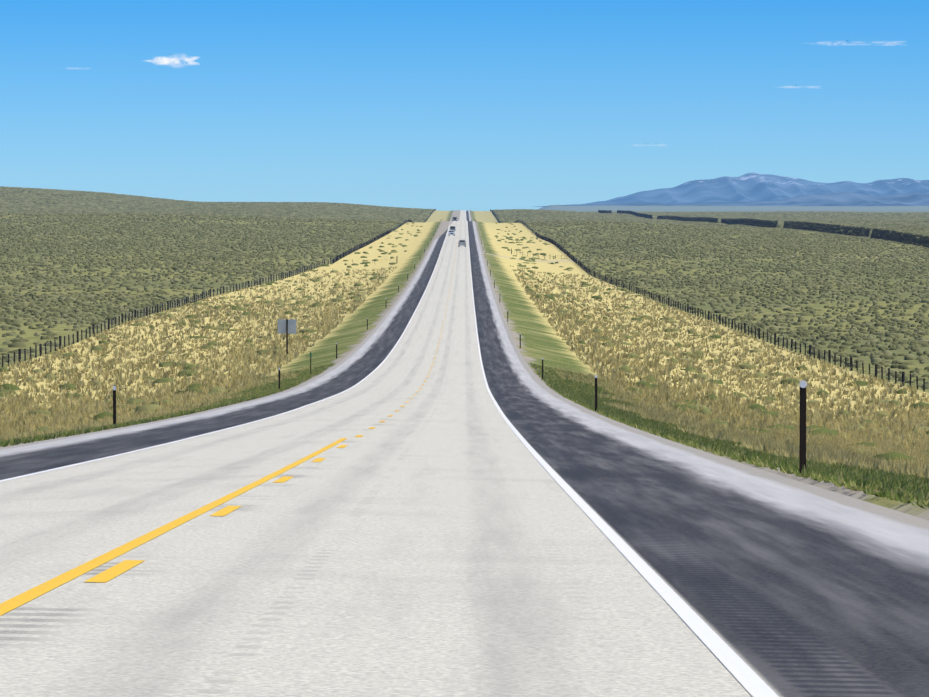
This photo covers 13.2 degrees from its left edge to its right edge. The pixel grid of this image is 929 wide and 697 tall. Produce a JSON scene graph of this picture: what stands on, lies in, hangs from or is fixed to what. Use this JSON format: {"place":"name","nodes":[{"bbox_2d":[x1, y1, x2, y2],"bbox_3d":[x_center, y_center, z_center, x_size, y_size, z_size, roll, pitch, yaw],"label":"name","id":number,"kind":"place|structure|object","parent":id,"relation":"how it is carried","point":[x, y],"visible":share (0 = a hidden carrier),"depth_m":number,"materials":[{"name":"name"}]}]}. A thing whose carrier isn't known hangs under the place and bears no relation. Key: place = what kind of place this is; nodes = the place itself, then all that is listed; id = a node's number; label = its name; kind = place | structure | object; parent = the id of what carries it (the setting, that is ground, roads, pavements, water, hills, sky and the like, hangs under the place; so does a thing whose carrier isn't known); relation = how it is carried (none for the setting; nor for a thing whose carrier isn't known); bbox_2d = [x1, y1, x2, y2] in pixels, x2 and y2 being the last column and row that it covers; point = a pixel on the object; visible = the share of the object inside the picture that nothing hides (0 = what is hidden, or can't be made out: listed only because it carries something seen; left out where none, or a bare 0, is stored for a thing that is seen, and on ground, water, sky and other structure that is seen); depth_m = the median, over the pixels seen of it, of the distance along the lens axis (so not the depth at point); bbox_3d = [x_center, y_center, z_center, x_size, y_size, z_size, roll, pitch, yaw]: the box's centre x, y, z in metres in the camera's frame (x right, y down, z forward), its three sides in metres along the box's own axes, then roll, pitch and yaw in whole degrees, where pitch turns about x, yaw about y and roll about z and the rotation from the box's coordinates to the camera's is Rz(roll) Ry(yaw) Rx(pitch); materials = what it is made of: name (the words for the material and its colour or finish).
{"place":"outdoors","nodes":[
{"label":"outdoors","id":0,"kind":"place"},
{"bbox_2d":[148,54,196,63],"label":"cloud","id":1,"kind":"structure","parent":0,"point":[163,60],"depth_m":39799.30,"materials":[{"name":"white"}]},
{"bbox_2d":[0,210,928,696],"bbox_3d":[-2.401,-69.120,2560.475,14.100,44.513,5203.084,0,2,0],"label":"highway road","id":2,"kind":"structure","parent":0,"point":[440,534],"depth_m":30.44,"materials":[{"name":"white concrete"}]},
{"bbox_2d":[0,227,458,615],"bbox_3d":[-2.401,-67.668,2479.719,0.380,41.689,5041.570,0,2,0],"label":"line paint","id":3,"kind":"object","parent":2,"relation":"on","point":[57,581],"visible":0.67,"depth_m":29.48,"materials":[{"name":"yellow paint"}]},
{"bbox_2d":[0,221,778,696],"bbox_3d":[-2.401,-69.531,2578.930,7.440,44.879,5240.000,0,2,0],"label":"road edge line","id":4,"kind":"object","parent":2,"relation":"on","point":[738,667],"visible":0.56,"depth_m":25.93,"materials":[{"name":"white paint"}]},
{"bbox_2d":[458,240,465,246],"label":"car","id":5,"kind":"object","parent":2,"relation":"on","point":[461,242],"visible":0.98,"depth_m":1096.65,"materials":[{"name":"grey paint"}]},
{"bbox_2d":[0,200,928,519],"bbox_3d":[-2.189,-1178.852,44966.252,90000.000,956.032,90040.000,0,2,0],"label":"grassy ground","id":6,"kind":"structure","parent":0,"point":[520,312],"depth_m":653.85,"materials":[{"name":"plant"}]},
{"bbox_2d":[113,385,115,423],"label":"delineator","id":7,"kind":"object","parent":6,"relation":"on","point":[114,404],"visible":0.77,"depth_m":116.89,"materials":[{"name":"black"}]},
{"bbox_2d":[0,209,435,366],"bbox_3d":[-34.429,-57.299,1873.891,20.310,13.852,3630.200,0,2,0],"label":"fence","id":8,"kind":"object","parent":6,"relation":"on","point":[346,253],"visible":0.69,"depth_m":614.90,"materials":[{"name":"brown wood"}]},
{"bbox_2d":[278,367,279,388],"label":"delineator","id":9,"kind":"object","parent":6,"relation":"on","point":[279,376],"visible":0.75,"depth_m":220.95,"materials":[{"name":"black"}]},
{"bbox_2d":[278,319,295,353],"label":"road sign back","id":10,"kind":"object","parent":6,"relation":"on","point":[286,326],"visible":0.9,"depth_m":375.02,"materials":[{"name":"silver metal"}]},
{"bbox_2d":[0,212,928,388],"bbox_3d":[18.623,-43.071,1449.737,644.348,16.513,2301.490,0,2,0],"label":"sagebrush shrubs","id":11,"kind":"object","parent":6,"relation":"on","point":[283,240],"visible":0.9,"depth_m":943.30,"materials":[{"name":"green plant"}]},
{"bbox_2d":[0,265,928,445],"bbox_3d":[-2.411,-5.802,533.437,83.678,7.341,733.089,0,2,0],"label":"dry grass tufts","id":12,"kind":"object","parent":6,"relation":"on","point":[246,359],"depth_m":389.99,"materials":[{"name":"beige plant"}]},
{"bbox_2d":[0,365,928,477],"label":"dry grass tufts","id":13,"kind":"object","parent":6,"relation":"on","point":[819,448],"depth_m":177.31,"materials":[{"name":"beige plant"}]},
{"bbox_2d":[0,186,928,224],"bbox_3d":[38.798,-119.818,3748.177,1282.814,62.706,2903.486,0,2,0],"label":"hills","id":14,"kind":"structure","parent":6,"relation":"on","point":[16,199],"depth_m":3027.32,"materials":[{"name":"green plant"}]},
{"bbox_2d":[0,363,928,507],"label":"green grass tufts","id":15,"kind":"object","parent":6,"relation":"on","point":[904,488],"visible":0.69,"depth_m":93.00,"materials":[{"name":"green plant"}]},
{"bbox_2d":[0,222,928,462],"bbox_3d":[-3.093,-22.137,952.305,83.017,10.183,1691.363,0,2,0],"label":"grass clumps","id":16,"kind":"object","parent":6,"relation":"on","point":[152,406],"visible":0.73,"depth_m":408.34,"materials":[{"name":"beige plant"}]},
{"bbox_2d":[595,375,597,410],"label":"delineator","id":17,"kind":"object","parent":6,"relation":"on","point":[596,376],"visible":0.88,"depth_m":147.21,"materials":[{"name":"black"}]},
{"bbox_2d":[617,210,652,218],"bbox_3d":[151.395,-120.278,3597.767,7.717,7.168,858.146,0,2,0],"label":"snow fence","id":18,"kind":"object","parent":6,"relation":"on","point":[637,214],"visible":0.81,"depth_m":3497.01,"materials":[{"name":"brown wood"}]},
{"bbox_2d":[657,215,719,222],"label":"snow fence","id":19,"kind":"object","parent":6,"relation":"on","point":[699,219],"visible":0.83,"depth_m":2644.87,"materials":[{"name":"brown wood"}]},
{"bbox_2d":[490,209,927,391],"bbox_3d":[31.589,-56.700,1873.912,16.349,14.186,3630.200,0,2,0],"label":"fence","id":20,"kind":"object","parent":6,"relation":"on","point":[574,259],"visible":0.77,"depth_m":540.05,"materials":[{"name":"brown wood"}]},
{"bbox_2d":[721,218,777,227],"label":"snow fence","id":21,"kind":"object","parent":6,"relation":"on","point":[767,223],"visible":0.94,"depth_m":2086.55,"materials":[{"name":"brown wood"}]},
{"bbox_2d":[799,380,806,476],"bbox_3d":[4.837,1.277,57.260,0.110,1.644,0.064,0,2,0],"label":"delineator","id":22,"kind":"object","parent":6,"relation":"on","point":[802,441],"visible":0.81,"depth_m":57.23,"materials":[{"name":"black"}]},
{"bbox_2d":[783,221,870,236],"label":"snow fence","id":23,"kind":"object","parent":6,"relation":"on","point":[857,231],"visible":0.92,"depth_m":1643.92,"materials":[{"name":"brown wood"}]},
{"bbox_2d":[870,228,928,246],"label":"snow fence","id":24,"kind":"object","parent":6,"relation":"on","point":[896,238],"visible":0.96,"depth_m":1371.32,"materials":[{"name":"brown wood"}]},
{"bbox_2d":[0,0,928,210],"label":"sky","id":25,"kind":"structure","parent":0,"point":[440,105],"materials":[{"name":"blue"}]},
{"bbox_2d":[537,172,928,206],"bbox_3d":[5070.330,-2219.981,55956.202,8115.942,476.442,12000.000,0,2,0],"label":"mountains","id":26,"kind":"structure","parent":0,"point":[752,187],"depth_m":54467.37,"materials":[{"name":"blue stone"}]},
{"bbox_2d":[539,192,928,206],"bbox_3d":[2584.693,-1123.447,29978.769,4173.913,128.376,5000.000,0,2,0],"label":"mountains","id":27,"kind":"structure","parent":0,"point":[857,199],"depth_m":29216.22,"materials":[{"name":"blue stone"}]}
]}

